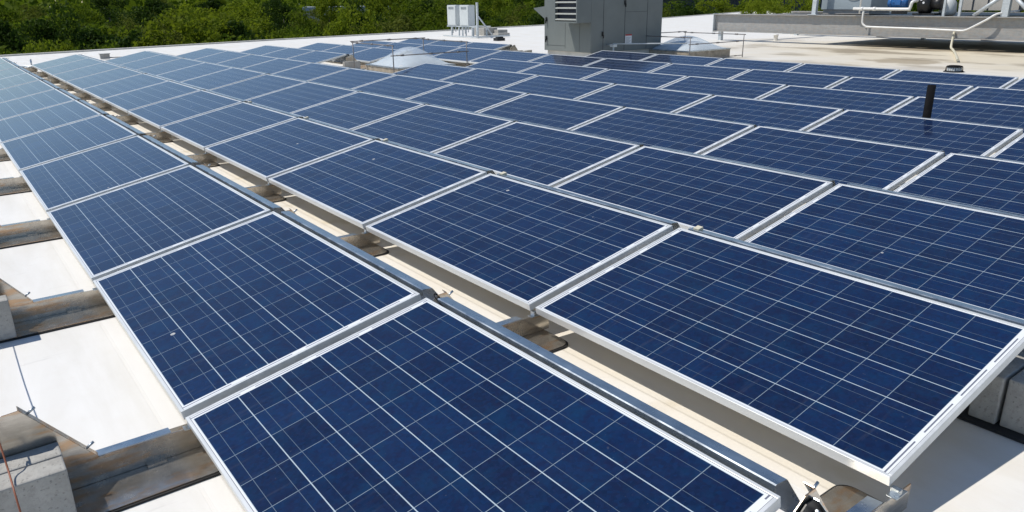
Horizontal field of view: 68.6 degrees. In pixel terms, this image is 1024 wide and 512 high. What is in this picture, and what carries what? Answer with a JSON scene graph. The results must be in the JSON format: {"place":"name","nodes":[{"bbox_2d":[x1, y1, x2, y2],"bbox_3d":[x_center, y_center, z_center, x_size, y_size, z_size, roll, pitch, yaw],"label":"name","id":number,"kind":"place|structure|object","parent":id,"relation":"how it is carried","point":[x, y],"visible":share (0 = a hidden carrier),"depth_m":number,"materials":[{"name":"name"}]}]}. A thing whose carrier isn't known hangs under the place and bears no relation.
{"place":"outdoors","nodes":[
{"label":"outdoors","id":0,"kind":"place"},
{"label":"ground","id":1,"kind":"structure","parent":0,"visible":0},
{"bbox_2d":[0,20,53,54],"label":"tree","id":2,"kind":"object","parent":1,"relation":"on","point":[7,37],"visible":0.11,"depth_m":42.48,"materials":[{"name":"green plant"}]},
{"bbox_2d":[12,0,88,53],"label":"tree","id":3,"kind":"object","parent":1,"relation":"on","point":[44,29],"visible":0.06,"depth_m":37.23,"materials":[{"name":"green plant"}]},
{"bbox_2d":[59,27,127,50],"bbox_3d":[-21.670,-8.229,41.177,7.621,8.342,7.769,17,26,41],"label":"tree","id":4,"kind":"object","parent":1,"relation":"on","point":[93,38],"visible":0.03,"depth_m":39.87,"materials":[{"name":"green plant"}]},
{"bbox_2d":[76,0,138,27],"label":"tree","id":5,"kind":"object","parent":1,"relation":"on","point":[99,4],"visible":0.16,"depth_m":105.22,"materials":[{"name":"green plant"}]},
{"bbox_2d":[109,0,184,36],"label":"tree","id":6,"kind":"object","parent":1,"relation":"on","point":[157,6],"visible":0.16,"depth_m":72.34,"materials":[{"name":"green plant"}]},
{"bbox_2d":[131,7,236,46],"bbox_3d":[-15.117,-7.200,36.495,7.822,9.284,6.952,14,24,37],"label":"tree","id":7,"kind":"object","parent":1,"relation":"on","point":[204,35],"visible":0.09,"depth_m":34.85,"materials":[{"name":"green plant"}]},
{"bbox_2d":[175,6,272,44],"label":"tree","id":8,"kind":"object","parent":1,"relation":"on","point":[228,17],"visible":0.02,"depth_m":42.57,"materials":[{"name":"green plant"}]},
{"bbox_2d":[204,0,284,36],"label":"tree","id":9,"kind":"object","parent":1,"relation":"on","point":[245,7],"visible":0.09,"depth_m":61.56,"materials":[{"name":"green plant"}]},
{"bbox_2d":[318,3,383,36],"bbox_3d":[-8.464,-8.641,40.254,5.761,9.398,5.120,7,21,22],"label":"tree","id":10,"kind":"object","parent":1,"relation":"on","point":[339,25],"visible":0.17,"depth_m":38.66,"materials":[{"name":"green plant"}]},
{"bbox_2d":[412,0,475,31],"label":"tree","id":11,"kind":"object","parent":1,"relation":"on","point":[422,21],"visible":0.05,"depth_m":49.96,"materials":[{"name":"green plant"}]},
{"bbox_2d":[0,0,1023,28],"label":"wood","id":12,"kind":"object","parent":1,"relation":"on","point":[14,4],"visible":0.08,"depth_m":174.29,"materials":[{"name":"green plant"}]},
{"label":"mounting channel","id":13,"kind":"object","parent":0,"visible":0},
{"bbox_2d":[0,89,81,119],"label":"solar panel","id":14,"kind":"object","parent":13,"relation":"on","point":[29,103],"visible":0.73,"depth_m":9.84,"materials":[{"name":"blue glass"}]},
{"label":"building wall","id":15,"kind":"structure","parent":0,"visible":0},
{"bbox_2d":[0,11,1023,511],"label":"roof","id":16,"kind":"structure","parent":15,"relation":"on","point":[96,383],"depth_m":3.29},
{"bbox_2d":[0,148,10,161],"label":"mounting channel","id":17,"kind":"object","parent":16,"relation":"on","point":[4,156],"visible":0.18,"depth_m":7.74,"materials":[{"name":"concrete"}]},
{"bbox_2d":[0,100,109,142],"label":"solar panel","id":18,"kind":"object","parent":17,"relation":"on","point":[33,122],"visible":0.77,"depth_m":8.52,"materials":[{"name":"blue glass"}]},
{"bbox_2d":[0,175,31,195],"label":"mounting channel","id":19,"kind":"object","parent":16,"relation":"on","point":[12,185],"visible":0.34,"depth_m":6.40,"materials":[{"name":"concrete"}]},
{"bbox_2d":[0,115,145,172],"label":"solar panel","id":20,"kind":"object","parent":19,"relation":"on","point":[38,148],"visible":0.76,"depth_m":7.22,"materials":[{"name":"blue glass"}]},
{"bbox_2d":[0,218,62,248],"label":"mounting channel","id":21,"kind":"object","parent":16,"relation":"on","point":[24,233],"visible":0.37,"depth_m":5.08,"materials":[{"name":"metal"}]},
{"bbox_2d":[19,135,200,212],"bbox_3d":[-3.217,-0.711,6.118,1.235,0.253,1.650,-15,23,-35],"label":"solar panel","id":22,"kind":"object","parent":21,"relation":"on","point":[65,181],"visible":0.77,"depth_m":5.93,"materials":[{"name":"blue glass"}]},
{"bbox_2d":[34,73,73,90],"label":"mounting channel","id":23,"kind":"object","parent":16,"relation":"on","point":[68,87],"visible":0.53,"depth_m":13.73,"materials":[{"name":"concrete"}]},
{"bbox_2d":[53,62,123,82],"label":"solar panel","id":24,"kind":"object","parent":23,"relation":"on","point":[84,71],"visible":0.88,"depth_m":14.54,"materials":[{"name":"blue glass"}]},
{"bbox_2d":[0,278,115,342],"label":"mounting channel","id":25,"kind":"object","parent":16,"relation":"on","point":[31,317],"visible":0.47,"depth_m":3.76,"materials":[{"name":"metal"}]},
{"bbox_2d":[0,295,16,339],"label":"ballast block","id":26,"kind":"object","parent":25,"relation":"on","point":[7,329],"depth_m":3.52,"materials":[{"name":"concrete"}]},
{"bbox_2d":[47,165,284,282],"bbox_3d":[-2.191,-0.284,4.841,1.235,0.252,1.650,-15,23,-35],"label":"solar panel","id":27,"kind":"object","parent":25,"relation":"on","point":[108,233],"visible":0.8,"depth_m":4.62,"materials":[{"name":"blue glass"}]},
{"bbox_2d":[47,80,90,99],"bbox_3d":[-7.472,-2.678,12.169,1.108,0.338,0.396,-15,23,-35],"label":"mounting channel","id":28,"kind":"object","parent":16,"relation":"on","point":[84,96],"visible":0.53,"depth_m":12.44,"materials":[{"name":"concrete"}]},
{"bbox_2d":[0,80,61,102],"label":"solar panel","id":29,"kind":"object","parent":28,"relation":"on","point":[21,90],"visible":0.77,"depth_m":11.16,"materials":[{"name":"blue glass"}]},
{"bbox_2d":[66,67,145,90],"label":"solar panel","id":30,"kind":"object","parent":28,"relation":"on","point":[101,78],"visible":0.82,"depth_m":13.25,"materials":[{"name":"blue glass"}]},
{"bbox_2d":[64,89,111,110],"bbox_3d":[-6.443,-2.252,10.890,1.108,0.338,0.396,-15,23,-35],"label":"mounting channel","id":31,"kind":"object","parent":16,"relation":"on","point":[104,106],"visible":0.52,"depth_m":11.16,"materials":[{"name":"concrete"}]},
{"bbox_2d":[82,73,173,100],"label":"solar panel","id":32,"kind":"object","parent":31,"relation":"on","point":[118,87],"visible":0.9,"depth_m":11.97,"materials":[{"name":"blue glass"}]},
{"bbox_2d":[0,406,220,511],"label":"mounting channel","id":33,"kind":"object","parent":16,"relation":"on","point":[124,475],"visible":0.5,"depth_m":2.46,"materials":[{"name":"grey metal"}]},
{"bbox_2d":[0,442,62,474],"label":"ballast block","id":34,"kind":"object","parent":33,"relation":"on","point":[33,456],"depth_m":2.28,"materials":[{"name":"concrete"}]},
{"bbox_2d":[0,456,76,511],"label":"ballast block","id":35,"kind":"object","parent":33,"relation":"on","point":[44,486],"depth_m":2.20,"materials":[{"name":"concrete"}]},
{"bbox_2d":[93,211,436,419],"bbox_3d":[-1.160,0.139,3.559,1.235,0.250,1.650,-15,23,-35],"label":"solar panel","id":36,"kind":"object","parent":33,"relation":"on","point":[205,322],"visible":0.88,"depth_m":3.29,"materials":[{"name":"blue glass"}]},
{"bbox_2d":[185,297,799,511],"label":"solar panel","id":37,"kind":"object","parent":33,"relation":"on","point":[429,405],"visible":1,"depth_m":2.24,"materials":[{"name":"blue glass"}]},
{"bbox_2d":[84,100,138,124],"bbox_3d":[-5.414,-1.825,9.612,1.108,0.338,0.396,-15,23,-35],"label":"mounting channel","id":38,"kind":"object","parent":16,"relation":"on","point":[129,119],"visible":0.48,"depth_m":9.89,"materials":[{"name":"concrete"}]},
{"bbox_2d":[102,81,205,112],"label":"solar panel","id":39,"kind":"object","parent":38,"relation":"on","point":[126,102],"visible":0.86,"depth_m":10.67,"materials":[{"name":"blue glass"}]},
{"bbox_2d":[112,115,172,142],"bbox_3d":[-4.385,-1.399,8.333,1.108,0.338,0.396,-15,23,-35],"label":"mounting channel","id":40,"kind":"object","parent":16,"relation":"on","point":[162,136],"visible":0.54,"depth_m":8.61,"materials":[{"name":"concrete"}]},
{"bbox_2d":[128,90,247,128],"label":"solar panel","id":41,"kind":"object","parent":40,"relation":"on","point":[159,115],"visible":0.89,"depth_m":9.38,"materials":[{"name":"blue glass"}]},
{"bbox_2d":[138,58,207,74],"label":"solar panel","id":42,"kind":"object","parent":16,"relation":"on","point":[169,66],"visible":0.54,"depth_m":15.43,"materials":[{"name":"blue glass"}]},
{"bbox_2d":[149,134,219,166],"bbox_3d":[-3.356,-0.972,7.054,1.108,0.338,0.396,-15,23,-35],"label":"mounting channel","id":43,"kind":"object","parent":16,"relation":"on","point":[207,158],"visible":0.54,"depth_m":7.32,"materials":[{"name":"concrete"}]},
{"bbox_2d":[161,101,303,150],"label":"solar panel","id":44,"kind":"object","parent":43,"relation":"on","point":[206,130],"visible":0.89,"depth_m":8.10,"materials":[{"name":"blue glass"}]},
{"bbox_2d":[156,62,236,81],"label":"solar panel","id":45,"kind":"object","parent":16,"relation":"on","point":[192,72],"visible":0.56,"depth_m":14.14,"materials":[{"name":"blue glass"}]},
{"bbox_2d":[181,68,269,89],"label":"solar panel","id":46,"kind":"object","parent":16,"relation":"on","point":[219,79],"visible":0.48,"depth_m":12.84,"materials":[{"name":"blue glass"}]},
{"bbox_2d":[202,163,285,202],"bbox_3d":[-2.326,-0.545,5.775,1.108,0.338,0.396,-15,23,-35],"label":"mounting channel","id":47,"kind":"object","parent":16,"relation":"on","point":[270,192],"visible":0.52,"depth_m":6.04,"materials":[{"name":"concrete"}]},
{"bbox_2d":[205,116,380,181],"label":"solar panel","id":48,"kind":"object","parent":47,"relation":"on","point":[265,154],"visible":0.9,"depth_m":6.80,"materials":[{"name":"blue glass"}]},
{"bbox_2d":[210,74,309,99],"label":"solar panel","id":49,"kind":"object","parent":16,"relation":"on","point":[255,87],"visible":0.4,"depth_m":11.58,"materials":[{"name":"blue glass"}]},
{"bbox_2d":[243,58,313,73],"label":"solar panel","id":50,"kind":"object","parent":16,"relation":"on","point":[276,65],"visible":0.44,"depth_m":15.03,"materials":[{"name":"blue glass"}]},
{"bbox_2d":[246,82,362,112],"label":"solar panel","id":51,"kind":"object","parent":16,"relation":"on","point":[299,97],"visible":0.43,"depth_m":10.29,"materials":[{"name":"blue glass"}]},
{"bbox_2d":[273,63,349,80],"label":"solar panel","id":52,"kind":"object","parent":16,"relation":"on","point":[309,71],"visible":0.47,"depth_m":13.73,"materials":[{"name":"blue glass"}]},
{"bbox_2d":[280,208,388,256],"bbox_3d":[-1.297,-0.119,4.496,1.108,0.338,0.396,-15,23,-35],"label":"mounting channel","id":53,"kind":"object","parent":16,"relation":"on","point":[366,241],"visible":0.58,"depth_m":4.76,"materials":[{"name":"concrete"}]},
{"bbox_2d":[268,138,495,228],"bbox_3d":[-0.960,-0.611,5.706,1.235,0.265,1.650,-15,23,-35],"label":"solar panel","id":54,"kind":"object","parent":53,"relation":"on","point":[363,186],"visible":0.89,"depth_m":5.50,"materials":[{"name":"blue glass"}]},
{"bbox_2d":[310,68,399,88],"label":"solar panel","id":55,"kind":"object","parent":16,"relation":"on","point":[351,78],"visible":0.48,"depth_m":12.46,"materials":[{"name":"blue glass"}]},
{"bbox_2d":[346,54,365,68],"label":"mounting channel","id":56,"kind":"object","parent":16,"relation":"on","point":[349,58],"visible":0.2,"depth_m":16.91,"materials":[{"name":"metal"}]},
{"bbox_2d":[349,48,408,62],"bbox_3d":[-3.282,-4.870,18.196,1.235,0.251,1.650,-15,23,-35],"label":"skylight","id":57,"kind":"object","parent":56,"relation":"on","point":[370,55],"visible":0.69,"depth_m":17.93,"materials":[{"name":"blue glass"}]},
{"bbox_2d":[292,92,428,129],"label":"solar panel","id":58,"kind":"object","parent":16,"relation":"on","point":[355,110],"visible":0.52,"depth_m":8.99,"materials":[{"name":"blue glass"}]},
{"bbox_2d":[0,11,746,56],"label":"roof edge trim","id":59,"kind":"structure","parent":16,"relation":"on","point":[267,40],"depth_m":28.83,"materials":[{"name":"white metal"}]},
{"bbox_2d":[354,75,455,98],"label":"solar panel","id":60,"kind":"object","parent":16,"relation":"on","point":[403,86],"visible":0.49,"depth_m":11.17,"materials":[{"name":"blue glass"}]},
{"bbox_2d":[365,54,455,72],"bbox_3d":[-2.123,-4.053,15.602,1.344,0.574,1.404,-15,23,-35],"label":"skylight","id":61,"kind":"object","parent":16,"relation":"on","point":[400,63],"visible":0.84,"depth_m":15.23,"materials":[{"name":"white plastic"}]},
{"bbox_2d":[352,104,517,152],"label":"solar panel","id":62,"kind":"object","parent":16,"relation":"on","point":[432,128],"visible":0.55,"depth_m":7.71,"materials":[{"name":"blue glass"}]},
{"bbox_2d":[393,63,476,79],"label":"solar panel","id":63,"kind":"object","parent":16,"relation":"on","point":[434,71],"visible":0.45,"depth_m":13.41,"materials":[{"name":"blue glass"}]},
{"bbox_2d":[407,83,530,112],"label":"solar panel","id":64,"kind":"object","parent":16,"relation":"on","point":[470,97],"visible":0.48,"depth_m":9.88,"materials":[{"name":"blue glass"}]},
{"bbox_2d":[442,68,538,88],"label":"solar panel","id":65,"kind":"object","parent":16,"relation":"on","point":[499,79],"visible":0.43,"depth_m":12.11,"materials":[{"name":"blue glass"}]},
{"bbox_2d":[432,290,567,352],"bbox_3d":[-0.268,0.308,3.217,1.108,0.338,0.396,-15,23,-35],"label":"mounting channel","id":66,"kind":"object","parent":16,"relation":"on","point":[532,326],"visible":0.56,"depth_m":3.47,"materials":[{"name":"metal"}]},
{"bbox_2d":[366,171,679,310],"bbox_3d":[0.068,-0.182,4.429,1.235,0.263,1.650,-15,23,-35],"label":"solar panel","id":67,"kind":"object","parent":66,"relation":"on","point":[527,245],"visible":0.96,"depth_m":4.19,"materials":[{"name":"blue glass"}]},
{"bbox_2d":[466,58,543,71],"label":"solar panel","id":68,"kind":"object","parent":16,"relation":"on","point":[506,65],"visible":0.41,"depth_m":14.32,"materials":[{"name":"blue glass"}]},
{"bbox_2d":[469,50,549,63],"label":"solar panel","id":69,"kind":"object","parent":16,"relation":"on","point":[517,55],"visible":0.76,"depth_m":16.59,"materials":[{"name":"blue glass"}]},
{"bbox_2d":[434,122,643,186],"bbox_3d":[0.261,-0.920,6.592,1.235,0.253,1.650,-15,23,-35],"label":"solar panel","id":70,"kind":"object","parent":16,"relation":"on","point":[545,155],"visible":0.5,"depth_m":6.41,"materials":[{"name":"blue glass"}]},
{"bbox_2d":[478,94,625,129],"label":"solar panel","id":71,"kind":"object","parent":16,"relation":"on","point":[559,112],"visible":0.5,"depth_m":8.60,"materials":[{"name":"blue glass"}]},
{"bbox_2d":[502,75,616,98],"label":"solar panel","id":72,"kind":"object","parent":16,"relation":"on","point":[570,88],"visible":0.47,"depth_m":10.82,"materials":[{"name":"blue glass"}]},
{"bbox_2d":[519,63,608,78],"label":"solar panel","id":73,"kind":"object","parent":16,"relation":"on","point":[566,71],"visible":0.53,"depth_m":13.02,"materials":[{"name":"blue glass"}]},
{"bbox_2d":[529,54,605,65],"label":"solar panel","id":74,"kind":"object","parent":16,"relation":"on","point":[568,60],"visible":0.49,"depth_m":15.22,"materials":[{"name":"blue glass"}]},
{"bbox_2d":[534,0,662,56],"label":"air handler","id":75,"kind":"object","parent":16,"relation":"on","point":[584,28],"visible":0.97,"depth_m":18.25,"materials":[{"name":"grey paint"}]},
{"bbox_2d":[586,58,672,71],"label":"solar panel","id":76,"kind":"object","parent":16,"relation":"on","point":[633,65],"visible":0.48,"depth_m":13.93,"materials":[{"name":"blue glass"}]},
{"bbox_2d":[582,69,688,87],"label":"solar panel","id":77,"kind":"object","parent":16,"relation":"on","point":[645,79],"visible":0.51,"depth_m":11.73,"materials":[{"name":"blue glass"}]},
{"bbox_2d":[577,84,714,112],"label":"solar panel","id":78,"kind":"object","parent":16,"relation":"on","point":[663,100],"visible":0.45,"depth_m":9.55,"materials":[{"name":"blue glass"}]},
{"bbox_2d":[571,107,756,154],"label":"solar panel","id":79,"kind":"object","parent":16,"relation":"on","point":[681,132],"visible":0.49,"depth_m":7.30,"materials":[{"name":"blue glass"}]},
{"bbox_2d":[641,54,724,65],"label":"solar panel","id":80,"kind":"object","parent":16,"relation":"on","point":[689,60],"visible":0.49,"depth_m":14.87,"materials":[{"name":"blue glass"}]},
{"bbox_2d":[649,41,730,57],"bbox_3d":[4.447,-5.340,19.146,1.624,0.539,1.524,-15,23,-35],"label":"skylight","id":81,"kind":"object","parent":16,"relation":"on","point":[705,50],"visible":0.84,"depth_m":18.69,"materials":[{"name":"white plastic"}]},
{"bbox_2d":[553,146,835,240],"bbox_3d":[1.291,-0.495,5.314,1.235,0.252,1.650,-15,23,-35],"label":"solar panel","id":82,"kind":"object","parent":16,"relation":"on","point":[728,198],"visible":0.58,"depth_m":5.11,"materials":[{"name":"blue glass"}]},
{"bbox_2d":[651,63,751,78],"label":"solar panel","id":83,"kind":"object","parent":16,"relation":"on","point":[703,71],"visible":0.48,"depth_m":12.66,"materials":[{"name":"blue glass"}]},
{"bbox_2d":[660,76,787,98],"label":"solar panel","id":84,"kind":"object","parent":16,"relation":"on","point":[736,88],"visible":0.45,"depth_m":10.45,"materials":[{"name":"blue glass"}]},
{"bbox_2d":[707,58,803,71],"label":"solar panel","id":85,"kind":"object","parent":16,"relation":"on","point":[756,64],"visible":0.38,"depth_m":13.60,"materials":[{"name":"blue glass"}]},
{"bbox_2d":[676,95,843,130],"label":"solar panel","id":86,"kind":"object","parent":16,"relation":"on","point":[787,115],"visible":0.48,"depth_m":8.25,"materials":[{"name":"blue glass"}]},
{"bbox_2d":[731,69,849,87],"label":"solar panel","id":87,"kind":"object","parent":16,"relation":"on","point":[798,79],"visible":0.5,"depth_m":11.36,"materials":[{"name":"blue glass"}]},
{"bbox_2d":[701,126,944,190],"bbox_3d":[2.501,-0.804,6.159,1.235,0.250,1.650,-15,23,-35],"label":"solar panel","id":88,"kind":"object","parent":16,"relation":"on","point":[868,163],"visible":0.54,"depth_m":6.01,"materials":[{"name":"blue glass"}]},
{"bbox_2d":[760,85,913,112],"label":"solar panel","id":89,"kind":"object","parent":16,"relation":"on","point":[858,100],"visible":0.45,"depth_m":9.17,"materials":[{"name":"blue glass"}]},
{"bbox_2d":[787,63,899,78],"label":"solar panel","id":90,"kind":"object","parent":16,"relation":"on","point":[865,72],"visible":0.57,"depth_m":12.30,"materials":[{"name":"blue glass"}]},
{"bbox_2d":[794,481,910,511],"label":"mounting channel","id":91,"kind":"object","parent":16,"relation":"on","point":[841,498],"visible":0.97,"depth_m":2.25,"materials":[{"name":"grey metal"}]},
{"bbox_2d":[535,225,1023,485],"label":"solar panel","id":92,"kind":"object","parent":91,"relation":"on","point":[884,382],"visible":1,"depth_m":2.87,"materials":[{"name":"blue glass"}]},
{"bbox_2d":[712,0,1023,40],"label":"equipment platform","id":93,"kind":"structure","parent":16,"relation":"on","point":[1006,25],"depth_m":21.91,"materials":[{"name":"grey metal"}]},
{"bbox_2d":[821,0,889,13],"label":"cooler cabinet","id":94,"kind":"object","parent":93,"relation":"on","point":[837,6],"visible":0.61,"depth_m":22.88,"materials":[{"name":"white metal"}]},
{"bbox_2d":[745,183,1023,319],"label":"solar panel","id":95,"kind":"object","parent":16,"relation":"on","point":[970,255],"visible":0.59,"depth_m":4.02,"materials":[{"name":"blue glass"}]},
{"bbox_2d":[829,77,973,98],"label":"solar panel","id":96,"kind":"object","parent":16,"relation":"on","point":[915,89],"visible":0.45,"depth_m":10.11,"materials":[{"name":"blue glass"}]},
{"bbox_2d":[807,110,1022,156],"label":"solar panel","id":97,"kind":"object","parent":16,"relation":"on","point":[949,136],"visible":0.59,"depth_m":6.97,"materials":[{"name":"blue glass"}]},
{"bbox_2d":[885,70,1018,87],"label":"solar panel","id":98,"kind":"object","parent":16,"relation":"on","point":[979,80],"visible":0.47,"depth_m":11.01,"materials":[{"name":"blue glass"}]},
{"bbox_2d":[888,97,1023,132],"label":"solar panel","id":99,"kind":"object","parent":16,"relation":"on","point":[1000,114],"visible":0.59,"depth_m":8.05,"materials":[{"name":"blue glass"}]},
{"bbox_2d":[894,153,1023,215],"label":"solar panel","id":100,"kind":"object","parent":16,"relation":"on","point":[991,183],"visible":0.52,"depth_m":5.18,"materials":[{"name":"blue glass"}]},
{"bbox_2d":[956,87,1023,105],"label":"solar panel","id":101,"kind":"object","parent":16,"relation":"on","point":[999,95],"visible":0.52,"depth_m":9.24,"materials":[{"name":"blue glass"}]},
{"bbox_2d":[956,404,1023,443],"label":"rubber pad","id":102,"kind":"object","parent":16,"relation":"on","point":[996,427],"visible":0.12,"depth_m":2.73,"materials":[{"name":"black rubber"}]},
{"bbox_2d":[968,349,1023,423],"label":"ballast block","id":103,"kind":"object","parent":102,"relation":"on","point":[987,403],"depth_m":2.73,"materials":[{"name":"concrete"}]},
{"bbox_2d":[1000,369,1023,433],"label":"ballast block","id":104,"kind":"object","parent":102,"relation":"on","point":[1012,416],"depth_m":2.67,"materials":[{"name":"concrete"}]},
{"bbox_2d":[991,133,1023,161],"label":"solar panel","id":105,"kind":"object","parent":16,"relation":"on","point":[1013,150],"visible":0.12,"depth_m":6.25,"materials":[{"name":"blue glass"}]},
{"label":"mounting channel","id":106,"kind":"object","parent":16,"relation":"on","visible":0},
{"bbox_2d":[432,47,502,62],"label":"solar panel","id":107,"kind":"object","parent":106,"relation":"on","point":[474,53],"visible":0.59,"depth_m":17.62,"materials":[{"name":"blue glass"}]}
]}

